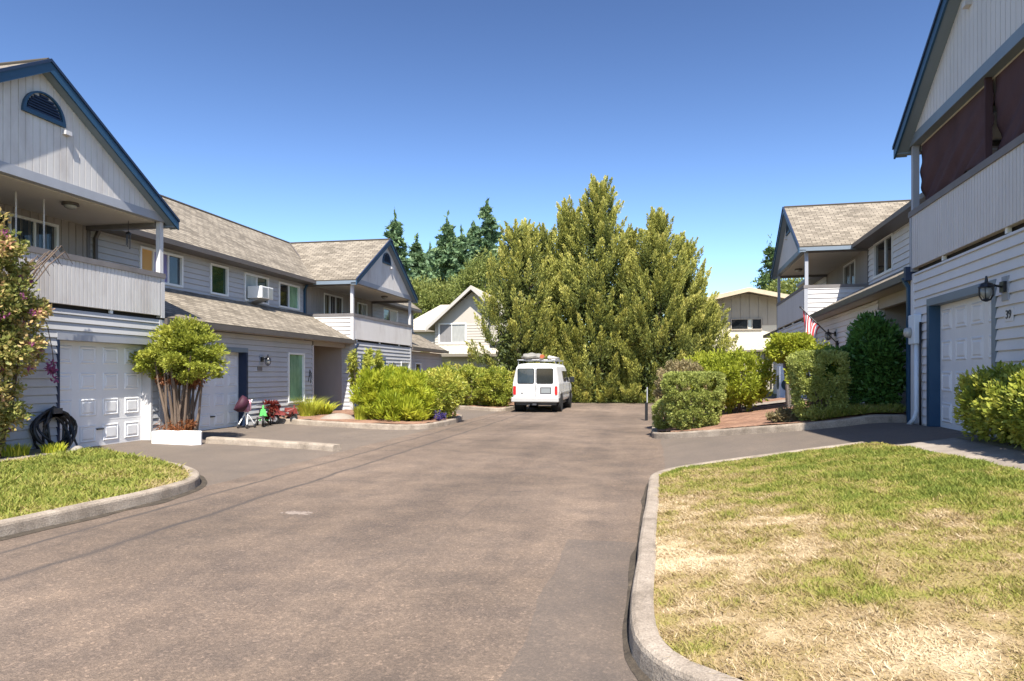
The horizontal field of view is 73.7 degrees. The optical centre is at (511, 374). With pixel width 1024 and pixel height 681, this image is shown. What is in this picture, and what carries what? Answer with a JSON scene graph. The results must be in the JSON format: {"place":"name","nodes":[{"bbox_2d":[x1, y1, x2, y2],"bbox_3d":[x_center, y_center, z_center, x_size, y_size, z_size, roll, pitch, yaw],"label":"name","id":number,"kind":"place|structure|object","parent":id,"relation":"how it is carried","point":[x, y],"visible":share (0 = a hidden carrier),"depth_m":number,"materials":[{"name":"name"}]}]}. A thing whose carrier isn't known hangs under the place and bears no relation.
{"place":"outdoors","nodes":[
{"label":"outdoors","id":0,"kind":"place"},
{"bbox_2d":[0,450,68,460],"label":"pavement","id":1,"kind":"structure","parent":0,"point":[23,456],"depth_m":11.53,"materials":[{"name":"concrete"}]},
{"bbox_2d":[1,448,70,457],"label":"soil bed","id":2,"kind":"object","parent":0,"point":[34,450],"visible":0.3,"depth_m":12.14,"materials":[{"name":"brown soil"}]},
{"bbox_2d":[0,442,32,456],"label":"grass tuft","id":3,"kind":"object","parent":2,"relation":"on","point":[17,450],"visible":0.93,"depth_m":11.51,"materials":[{"name":"green plant"}]},
{"bbox_2d":[0,206,72,457],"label":"flowering vine","id":4,"kind":"object","parent":2,"relation":"on","point":[17,305],"visible":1,"depth_m":11.42,"materials":[{"name":"green plant"}]},
{"bbox_2d":[35,442,66,452],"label":"grass tuft","id":5,"kind":"object","parent":2,"relation":"on","point":[57,446],"visible":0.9,"depth_m":12.07,"materials":[{"name":"green plant"}]},
{"bbox_2d":[0,446,193,519],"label":"lawn","id":6,"kind":"structure","parent":0,"point":[59,488],"depth_m":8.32,"materials":[{"name":"green plant"}]},
{"bbox_2d":[279,409,459,423],"bbox_3d":[-4.458,1.397,22.818,5.040,0.126,6.000,0,0,11],"label":"mulch bed","id":7,"kind":"object","parent":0,"point":[344,411],"visible":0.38,"depth_m":20.82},
{"bbox_2d":[271,404,297,423],"bbox_3d":[-6.956,1.197,20.686,0.807,0.605,0.414,0,0,-39],"label":"toy tricycle","id":8,"kind":"object","parent":7,"relation":"on","point":[276,416],"visible":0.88,"depth_m":20.59,"materials":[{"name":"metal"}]},
{"bbox_2d":[282,404,298,417],"bbox_3d":[-6.847,1.212,21.256,0.396,0.573,0.765,0,0,-40],"label":"toy tricycle","id":9,"kind":"object","parent":7,"relation":"on","point":[295,413],"visible":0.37,"depth_m":21.11,"materials":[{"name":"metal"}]},
{"bbox_2d":[290,395,332,419],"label":"ornamental grass","id":10,"kind":"object","parent":7,"relation":"on","point":[312,407],"depth_m":22.28,"materials":[{"name":"yellow plant"}]},
{"bbox_2d":[316,400,340,413],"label":"leafy plant","id":11,"kind":"object","parent":7,"relation":"on","point":[327,408],"visible":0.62,"depth_m":23.09,"materials":[{"name":"green plant"}]},
{"bbox_2d":[320,413,354,421],"bbox_3d":[-5.459,1.383,21.458,1.240,0.315,1.240,0,0,11],"label":"bark mound","id":12,"kind":"object","parent":7,"relation":"on","point":[338,416],"visible":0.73,"depth_m":21.14,"materials":[{"name":"soil"}]},
{"bbox_2d":[351,405,369,419],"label":"yellow plant","id":13,"kind":"object","parent":7,"relation":"on","point":[359,413],"visible":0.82,"depth_m":20.72,"materials":[{"name":"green plant"}]},
{"bbox_2d":[345,347,384,388],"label":"leafy cane plant","id":14,"kind":"object","parent":7,"relation":"on","point":[369,360],"visible":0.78,"depth_m":21.59,"materials":[{"name":"green plant"}]},
{"bbox_2d":[348,363,439,423],"bbox_3d":[-3.688,0.676,21.502,2.803,2.112,2.838,0,0,11],"label":"bush","id":15,"kind":"object","parent":7,"relation":"on","point":[396,393],"visible":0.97,"depth_m":20.92,"materials":[{"name":"green plant"}]},
{"bbox_2d":[434,409,446,420],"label":"flower clump","id":16,"kind":"object","parent":7,"relation":"on","point":[440,416],"visible":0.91,"depth_m":21.25,"materials":[{"name":"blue plant"}]},
{"bbox_2d":[423,367,467,418],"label":"bush","id":17,"kind":"object","parent":7,"relation":"on","point":[450,387],"visible":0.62,"depth_m":22.09,"materials":[{"name":"green plant"}]},
{"bbox_2d":[0,0,939,324],"label":"sky","id":18,"kind":"structure","parent":0,"point":[287,120],"materials":[{"name":"blue"}]},
{"bbox_2d":[433,399,513,407],"bbox_3d":[-2.068,1.395,34.417,5.250,0.142,9.150,0,0,11],"label":"mulch bed","id":19,"kind":"object","parent":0,"point":[511,404],"visible":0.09,"depth_m":30.56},
{"bbox_2d":[424,361,455,404],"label":"hedge bush","id":20,"kind":"object","parent":19,"relation":"on","point":[445,366],"visible":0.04,"depth_m":32.10,"materials":[{"name":"green plant"}]},
{"bbox_2d":[450,362,491,405],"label":"hedge bush","id":21,"kind":"object","parent":19,"relation":"on","point":[468,371],"visible":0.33,"depth_m":30.94,"materials":[{"name":"green plant"}]},
{"bbox_2d":[471,365,513,406],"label":"hedge bush","id":22,"kind":"object","parent":19,"relation":"on","point":[485,381],"visible":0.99,"depth_m":30.12,"materials":[{"name":"green plant"}]},
{"bbox_2d":[455,218,587,399],"bbox_3d":[0.417,-3.804,39.974,8.204,11.209,7.848,0,0,11],"label":"conifer tree","id":23,"kind":"object","parent":19,"relation":"on","point":[514,269],"visible":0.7,"depth_m":39.15,"materials":[{"name":"green plant"}]},
{"bbox_2d":[0,395,977,680],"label":"road","id":24,"kind":"structure","parent":0,"point":[484,545],"depth_m":5.92,"materials":[{"name":"grey asphalt"}]},
{"bbox_2d":[0,456,200,536],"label":"kerb","id":25,"kind":"structure","parent":24,"relation":"on","point":[22,523],"depth_m":7.69,"materials":[{"name":"concrete"}]},
{"bbox_2d":[0,475,206,540],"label":"gutter","id":26,"kind":"object","parent":24,"relation":"on","point":[203,483],"visible":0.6,"depth_m":7.73,"materials":[{"name":"grey concrete"}]},
{"bbox_2d":[152,430,201,444],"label":"planter block","id":27,"kind":"structure","parent":24,"relation":"on","point":[181,437],"depth_m":14.83,"materials":[{"name":"white concrete"}]},
{"bbox_2d":[128,314,230,430],"bbox_3d":[-7.433,0.124,15.498,2.210,2.930,1.905,0,0,11],"label":"tree","id":28,"kind":"object","parent":27,"relation":"in","point":[184,356],"visible":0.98,"depth_m":15.20,"materials":[{"name":"green plant"}]},
{"bbox_2d":[234,395,255,427],"bbox_3d":[-7.514,1.046,19.094,0.487,0.915,0.655,0,0,11],"label":"toy stroller","id":29,"kind":"object","parent":24,"relation":"on","point":[243,403],"visible":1,"depth_m":18.94,"materials":[{"name":"pink plastic"}]},
{"bbox_2d":[256,404,271,426],"bbox_3d":[-7.199,1.180,19.782,0.432,0.636,0.850,0,0,-18],"label":"toy tricycle","id":30,"kind":"object","parent":24,"relation":"on","point":[263,411],"visible":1,"depth_m":19.66,"materials":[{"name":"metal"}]},
{"bbox_2d":[261,399,280,421],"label":"red leaf plant","id":31,"kind":"object","parent":24,"relation":"on","point":[272,407],"visible":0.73,"depth_m":20.43,"materials":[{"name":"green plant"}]},
{"bbox_2d":[206,436,341,451],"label":"kerb","id":32,"kind":"structure","parent":24,"relation":"on","point":[331,447],"depth_m":14.69,"materials":[{"name":"concrete"}]},
{"bbox_2d":[278,413,462,429],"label":"kerb","id":33,"kind":"structure","parent":24,"relation":"on","point":[458,418],"depth_m":20.00,"materials":[{"name":"concrete"}]},
{"bbox_2d":[456,405,527,410],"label":"kerb","id":34,"kind":"structure","parent":24,"relation":"on","point":[509,408],"depth_m":29.81,"materials":[{"name":"concrete"}]},
{"bbox_2d":[511,359,573,411],"bbox_3d":[1.480,0.498,31.079,2.480,2.239,5.740,0,0,11],"label":"van","id":35,"kind":"object","parent":24,"relation":"on","point":[536,384],"visible":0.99,"depth_m":28.55,"materials":[{"name":"metal"}]},
{"bbox_2d":[521,353,543,358],"bbox_3d":[0.887,-0.779,30.095,1.008,0.314,2.600,0,0,11],"label":"tarpaulin bundle","id":36,"kind":"object","parent":35,"relation":"on","point":[531,356],"visible":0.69,"depth_m":29.13,"materials":[{"name":"white fabric"}]},
{"bbox_2d":[622,484,651,680],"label":"gutter litter","id":37,"kind":"object","parent":24,"relation":"on","point":[639,673],"visible":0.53,"depth_m":4.51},
{"bbox_2d":[645,387,647,420],"bbox_3d":[4.635,1.075,23.548,0.100,1.250,0.100,0,0,11],"label":"lane post","id":38,"kind":"object","parent":24,"relation":"on","point":[646,411],"visible":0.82,"depth_m":23.50,"materials":[{"name":"black metal"}]},
{"bbox_2d":[629,441,862,680],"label":"kerb","id":39,"kind":"structure","parent":24,"relation":"on","point":[650,648],"depth_m":4.04,"materials":[{"name":"concrete"}]},
{"bbox_2d":[651,414,906,438],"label":"kerb","id":40,"kind":"structure","parent":24,"relation":"on","point":[875,418],"depth_m":13.97,"materials":[{"name":"concrete"}]},
{"bbox_2d":[777,366,784,397],"bbox_3d":[10.365,0.335,25.864,0.595,1.250,0.788,0,0,11],"label":"heat pump","id":41,"kind":"object","parent":24,"relation":"on","point":[780,385],"visible":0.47,"depth_m":25.56,"materials":[{"name":"white metal"}]},
{"bbox_2d":[468,389,776,402],"bbox_3d":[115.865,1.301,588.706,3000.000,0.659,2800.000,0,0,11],"label":"ground","id":42,"kind":"structure","parent":0,"point":[771,390],"depth_m":39.19,"materials":[{"name":"brown soil"}]},
{"bbox_2d":[0,58,448,457],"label":"townhouse","id":43,"kind":"structure","parent":42,"relation":"on","point":[76,184],"depth_m":15.77,"materials":[{"name":"wood"}]},
{"bbox_2d":[0,211,58,251],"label":"window","id":44,"kind":"structure","parent":43,"relation":"in","point":[29,226],"depth_m":14.77,"materials":[{"name":"white plastic"}]},
{"bbox_2d":[29,406,77,449],"bbox_3d":[-8.432,1.069,12.775,0.519,0.954,0.905,0,0,11],"label":"garden hose","id":45,"kind":"object","parent":43,"relation":"attached to","point":[60,415],"visible":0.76,"depth_m":12.72,"materials":[{"name":"rubber"}]},
{"bbox_2d":[60,340,140,449],"bbox_3d":[-8.657,0.420,14.321,0.100,2.160,2.440,0,0,11],"label":"garage door","id":46,"kind":"structure","parent":43,"relation":"in","point":[100,388],"depth_m":14.35,"materials":[{"name":"metal"}]},
{"bbox_2d":[125,221,130,248],"bbox_3d":[-8.755,-3.175,15.584,0.116,0.650,0.116,0,0,11],"label":"wind chime","id":47,"kind":"object","parent":43,"relation":"hanging from","point":[128,233],"visible":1,"depth_m":15.57,"materials":[{"name":"black metal"}]},
{"bbox_2d":[139,245,183,287],"bbox_3d":[-9.593,-2.910,18.669,0.125,0.900,1.690,0,0,11],"label":"window","id":48,"kind":"structure","parent":43,"relation":"in","point":[173,264],"depth_m":18.91,"materials":[{"name":"glass"}]},
{"bbox_2d":[191,352,237,430],"bbox_3d":[-8.152,0.440,18.548,0.100,2.120,2.450,0,0,11],"label":"garage door","id":49,"kind":"structure","parent":43,"relation":"in","point":[219,400],"depth_m":18.93,"materials":[{"name":"paint"}]},
{"bbox_2d":[208,263,228,296],"bbox_3d":[-9.101,-2.910,21.166,0.125,0.940,0.900,0,0,11],"label":"window","id":50,"kind":"structure","parent":43,"relation":"in","point":[219,274],"depth_m":21.22,"materials":[{"name":"green glass"}]},
{"bbox_2d":[244,272,268,304],"bbox_3d":[-8.700,-2.890,23.207,0.125,0.940,1.460,0,0,11],"label":"window","id":51,"kind":"structure","parent":43,"relation":"in","point":[250,279],"depth_m":23.09,"materials":[{"name":"white plastic"}]},
{"bbox_2d":[247,286,272,303],"bbox_3d":[-8.437,-2.650,22.921,0.532,0.540,0.720,0,0,11],"label":"air conditioner","id":52,"kind":"object","parent":43,"relation":"attached to","point":[257,294],"visible":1,"depth_m":22.63,"materials":[{"name":"white plastic"}]},
{"bbox_2d":[278,281,299,310],"bbox_3d":[-8.285,-2.880,25.316,0.125,0.920,1.480,0,0,11],"label":"window","id":53,"kind":"structure","parent":43,"relation":"in","point":[289,294],"depth_m":25.33,"materials":[{"name":"white plastic"}]},
{"bbox_2d":[287,352,304,402],"bbox_3d":[-7.142,0.120,22.528,0.125,1.640,1.070,0,0,11],"label":"window","id":54,"kind":"structure","parent":43,"relation":"in","point":[296,361],"depth_m":22.63,"materials":[{"name":"green glass"}]},
{"bbox_2d":[324,293,342,313],"bbox_3d":[-7.583,-2.520,28.883,0.125,1.640,1.750,0,0,11],"label":"window","id":55,"kind":"structure","parent":43,"relation":"in","point":[335,302],"depth_m":28.98,"materials":[{"name":"grey glass"}]},
{"bbox_2d":[357,302,366,315],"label":"window","id":56,"kind":"structure","parent":43,"relation":"in","point":[360,304],"depth_m":31.78,"materials":[{"name":"white plastic"}]},
{"bbox_2d":[383,307,397,321],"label":"window","id":57,"kind":"structure","parent":43,"relation":"in","point":[388,314],"depth_m":35.33,"materials":[{"name":"grey glass"}]},
{"bbox_2d":[382,207,418,286],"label":"fir tree","id":58,"kind":"object","parent":42,"relation":"on","point":[394,233],"visible":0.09,"depth_m":83.56,"materials":[{"name":"green plant"}]},
{"bbox_2d":[407,233,427,280],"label":"fir tree","id":59,"kind":"object","parent":42,"relation":"on","point":[417,254],"visible":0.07,"depth_m":87.40,"materials":[{"name":"green plant"}]},
{"bbox_2d":[423,243,432,266],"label":"fir tree","id":60,"kind":"object","parent":42,"relation":"on","point":[428,251],"depth_m":97.80,"materials":[{"name":"green plant"}]},
{"bbox_2d":[410,276,448,318],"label":"broadleaf tree","id":61,"kind":"object","parent":42,"relation":"on","point":[422,302],"visible":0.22,"depth_m":68.36,"materials":[{"name":"green plant"}]},
{"bbox_2d":[413,273,459,319],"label":"broadleaf tree","id":62,"kind":"object","parent":42,"relation":"on","point":[444,291],"visible":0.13,"depth_m":69.62,"materials":[{"name":"green plant"}]},
{"bbox_2d":[413,210,464,285],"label":"fir tree","id":63,"kind":"object","parent":42,"relation":"on","point":[444,261],"visible":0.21,"depth_m":83.22,"materials":[{"name":"green plant"}]},
{"bbox_2d":[413,285,507,369],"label":"house","id":64,"kind":"structure","parent":42,"relation":"on","point":[451,327],"depth_m":49.64,"materials":[{"name":"white wood"}]},
{"bbox_2d":[438,323,465,343],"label":"window","id":65,"kind":"structure","parent":64,"relation":"in","point":[448,333],"depth_m":49.80,"materials":[{"name":"white plastic"}]},
{"bbox_2d":[443,360,478,369],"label":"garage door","id":66,"kind":"structure","parent":64,"relation":"in","point":[460,362],"depth_m":49.73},
{"bbox_2d":[453,225,473,266],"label":"fir tree","id":67,"kind":"object","parent":42,"relation":"on","point":[464,255],"visible":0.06,"depth_m":91.51,"materials":[{"name":"green plant"}]},
{"bbox_2d":[465,221,480,251],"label":"fir tree","id":68,"kind":"object","parent":42,"relation":"on","point":[469,234],"visible":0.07,"depth_m":95.51,"materials":[{"name":"green plant"}]},
{"bbox_2d":[447,246,503,300],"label":"broadleaf tree","id":69,"kind":"object","parent":42,"relation":"on","point":[473,272],"visible":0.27,"depth_m":64.72,"materials":[{"name":"green plant"}]},
{"bbox_2d":[468,197,505,282],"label":"fir tree","id":70,"kind":"object","parent":42,"relation":"on","point":[489,232],"visible":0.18,"depth_m":85.30,"materials":[{"name":"green plant"}]},
{"bbox_2d":[498,222,586,388],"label":"conifer tree","id":71,"kind":"object","parent":42,"relation":"on","point":[546,237],"visible":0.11,"depth_m":43.16,"materials":[{"name":"green plant"}]},
{"bbox_2d":[513,195,625,401],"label":"conifer tree","id":72,"kind":"object","parent":42,"relation":"on","point":[566,217],"visible":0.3,"depth_m":40.15,"materials":[{"name":"green plant"}]},
{"bbox_2d":[547,174,654,402],"bbox_3d":[5.242,-4.969,40.049,6.824,13.538,8.317,0,0,-23],"label":"conifer tree","id":73,"kind":"object","parent":42,"relation":"on","point":[598,234],"visible":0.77,"depth_m":38.78,"materials":[{"name":"green plant"}]},
{"bbox_2d":[590,223,674,401],"bbox_3d":[7.286,-3.651,41.176,7.246,10.902,8.265,0,0,11],"label":"conifer tree","id":74,"kind":"object","parent":42,"relation":"on","point":[634,241],"visible":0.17,"depth_m":39.20,"materials":[{"name":"green plant"}]},
{"bbox_2d":[596,206,707,402],"bbox_3d":[8.488,-3.943,39.040,6.843,11.486,7.000,0,0,-37],"label":"conifer tree","id":75,"kind":"object","parent":42,"relation":"on","point":[657,286],"visible":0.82,"depth_m":38.00,"materials":[{"name":"green plant"}]},
{"bbox_2d":[643,234,735,393],"bbox_3d":[10.276,-3.307,40.590,6.281,10.214,6.227,0,0,11],"label":"conifer tree","id":76,"kind":"object","parent":42,"relation":"on","point":[691,249],"visible":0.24,"depth_m":39.55,"materials":[{"name":"green plant"}]},
{"bbox_2d":[658,287,738,388],"bbox_3d":[11.128,-1.654,39.585,6.106,6.907,5.806,0,0,-3],"label":"conifer tree","id":77,"kind":"object","parent":42,"relation":"on","point":[708,331],"visible":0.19,"depth_m":38.67,"materials":[{"name":"green plant"}]},
{"bbox_2d":[707,287,788,388],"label":"house","id":78,"kind":"structure","parent":42,"relation":"on","point":[752,315],"depth_m":47.12,"materials":[{"name":"beige"}]},
{"bbox_2d":[731,318,761,329],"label":"window","id":79,"kind":"structure","parent":78,"relation":"in","point":[748,323],"depth_m":47.20,"materials":[{"name":"beige"}]},
{"bbox_2d":[750,233,784,289],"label":"cypress tree","id":80,"kind":"object","parent":42,"relation":"on","point":[763,280],"visible":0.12,"depth_m":65.82,"materials":[{"name":"green plant"}]},
{"bbox_2d":[760,278,803,294],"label":"broadleaf tree","id":81,"kind":"object","parent":42,"relation":"on","point":[788,286],"visible":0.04,"depth_m":61.04,"materials":[{"name":"green plant"}]},
{"bbox_2d":[763,0,1023,436],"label":"townhouse","id":82,"kind":"structure","parent":42,"relation":"on","point":[947,262],"depth_m":11.80,"materials":[{"name":"wood"}]},
{"bbox_2d":[799,306,838,346],"bbox_3d":[9.416,-1.267,20.939,1.149,1.703,0.155,0,0,36],"label":"flag","id":83,"kind":"object","parent":82,"relation":"attached to","point":[812,326],"visible":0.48,"depth_m":21.09,"materials":[{"name":"red fabric"}]},
{"bbox_2d":[843,259,854,283],"bbox_3d":[12.853,-3.669,25.948,0.125,1.118,1.750,0,0,13],"label":"window","id":84,"kind":"structure","parent":82,"relation":"in","point":[853,261],"depth_m":25.93,"materials":[{"name":"white plastic"}]},
{"bbox_2d":[873,233,893,278],"bbox_3d":[11.847,-3.740,21.741,0.125,1.160,2.020,0,0,13],"label":"window","id":85,"kind":"structure","parent":82,"relation":"in","point":[883,252],"depth_m":21.84,"materials":[{"name":"white plastic"}]},
{"bbox_2d":[903,314,921,424],"bbox_3d":[7.484,-0.061,12.768,0.245,2.098,0.403,0,0,11],"label":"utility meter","id":86,"kind":"object","parent":82,"relation":"attached to","point":[912,332],"visible":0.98,"depth_m":12.68,"materials":[{"name":"grey metal"}]},
{"bbox_2d":[920,80,993,199],"bbox_3d":[7.455,-3.734,11.527,0.153,1.332,3.055,0,0,15],"label":"balcony screen","id":87,"kind":"object","parent":82,"relation":"attached to","point":[952,149],"visible":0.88,"depth_m":11.45,"materials":[{"name":"brown fabric"}]},
{"bbox_2d":[940,295,990,435],"bbox_3d":[7.367,-0.140,10.973,0.072,2.160,2.470,0,0,13],"label":"garage door","id":88,"kind":"structure","parent":82,"relation":"in","point":[965,325],"depth_m":11.32,"materials":[{"name":"metal"}]},
{"bbox_2d":[994,51,1023,150],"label":"balcony screen","id":89,"kind":"object","parent":82,"relation":"attached to","point":[1009,99],"visible":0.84,"depth_m":9.55,"materials":[{"name":"fabric"}]},
{"bbox_2d":[724,399,808,407],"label":"pavement","id":90,"kind":"structure","parent":0,"point":[771,402],"depth_m":20.33,"materials":[{"name":"concrete"}]},
{"bbox_2d":[657,398,905,431],"bbox_3d":[6.531,1.100,18.324,5.200,0.677,9.500,0,0,11],"label":"mulch bed","id":91,"kind":"object","parent":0,"point":[756,416],"visible":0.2,"depth_m":16.52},
{"bbox_2d":[651,398,679,431],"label":"clipped bush","id":92,"kind":"object","parent":91,"relation":"on","point":[659,422],"visible":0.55,"depth_m":17.40,"materials":[{"name":"green plant"}]},
{"bbox_2d":[653,358,711,409],"bbox_3d":[4.807,0.462,19.239,1.690,1.868,1.558,0,0,11],"label":"clipped bush","id":93,"kind":"object","parent":91,"relation":"on","point":[684,365],"visible":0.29,"depth_m":19.06,"materials":[{"name":"brown plant"}]},
{"bbox_2d":[660,370,727,430],"bbox_3d":[4.379,0.665,16.560,1.599,1.532,1.496,0,0,11],"label":"clipped hedge","id":94,"kind":"object","parent":91,"relation":"on","point":[689,413],"visible":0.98,"depth_m":16.09,"materials":[{"name":"green plant"}]},
{"bbox_2d":[679,349,714,390],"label":"yellow bush","id":95,"kind":"object","parent":91,"relation":"on","point":[701,353],"visible":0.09,"depth_m":21.86,"materials":[{"name":"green plant"}]},
{"bbox_2d":[697,345,778,413],"bbox_3d":[6.315,0.160,19.134,2.178,2.029,1.915,0,0,36],"label":"yellow bush","id":96,"kind":"object","parent":91,"relation":"on","point":[745,388],"visible":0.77,"depth_m":18.73,"materials":[{"name":"green plant"}]},
{"bbox_2d":[765,405,801,423],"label":"plant","id":97,"kind":"object","parent":91,"relation":"on","point":[782,414],"visible":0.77,"depth_m":14.63,"materials":[{"name":"brown plant"}]},
{"bbox_2d":[763,331,816,406],"bbox_3d":[7.432,-0.070,18.218,1.410,2.167,1.367,0,0,11],"label":"topiary tree","id":98,"kind":"object","parent":91,"relation":"on","point":[780,347],"visible":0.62,"depth_m":17.91,"materials":[{"name":"green plant"}]},
{"bbox_2d":[783,338,840,402],"bbox_3d":[7.166,0.045,16.158,1.448,1.791,1.284,0,0,11],"label":"yellow bush","id":99,"kind":"object","parent":91,"relation":"on","point":[819,346],"visible":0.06,"depth_m":16.09,"materials":[{"name":"green plant"}]},
{"bbox_2d":[785,348,852,422],"bbox_3d":[6.386,0.266,14.223,1.253,1.605,1.242,0,0,11],"label":"clipped hedge","id":100,"kind":"object","parent":91,"relation":"on","point":[817,384],"visible":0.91,"depth_m":13.87,"materials":[{"name":"green plant"}]},
{"bbox_2d":[821,344,861,405],"bbox_3d":[7.035,0.152,14.667,0.846,1.655,1.141,0,0,11],"label":"clipped hedge","id":101,"kind":"object","parent":91,"relation":"on","point":[853,399],"visible":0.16,"depth_m":14.30,"materials":[{"name":"green plant"}]},
{"bbox_2d":[843,310,905,405],"bbox_3d":[7.617,-0.245,14.303,1.462,2.244,1.583,0,0,11],"label":"dark shrub","id":102,"kind":"object","parent":91,"relation":"on","point":[873,346],"visible":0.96,"depth_m":13.94,"materials":[{"name":"green plant"}]},
{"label":"lawn","id":103,"kind":"structure","parent":91,"relation":"on","visible":0},
{"bbox_2d":[813,402,905,418],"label":"grass","id":104,"kind":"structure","parent":103,"relation":"on","point":[857,409],"depth_m":13.53,"materials":[{"name":"green plant"}]},
{"bbox_2d":[654,441,1023,680],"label":"lawn","id":105,"kind":"structure","parent":0,"point":[1009,637],"depth_m":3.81,"materials":[{"name":"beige plant"}]},
{"bbox_2d":[898,438,1023,469],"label":"pavement","id":106,"kind":"structure","parent":0,"point":[1004,456],"depth_m":8.47,"materials":[{"name":"concrete"}]},
{"bbox_2d":[956,437,1023,450],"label":"soil bed","id":107,"kind":"object","parent":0,"point":[1005,445],"visible":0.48,"depth_m":8.72,"materials":[{"name":"brown soil"}]},
{"bbox_2d":[952,359,1023,448],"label":"laurel bush","id":108,"kind":"object","parent":107,"relation":"on","point":[989,398],"visible":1,"depth_m":8.40,"materials":[{"name":"green plant"}]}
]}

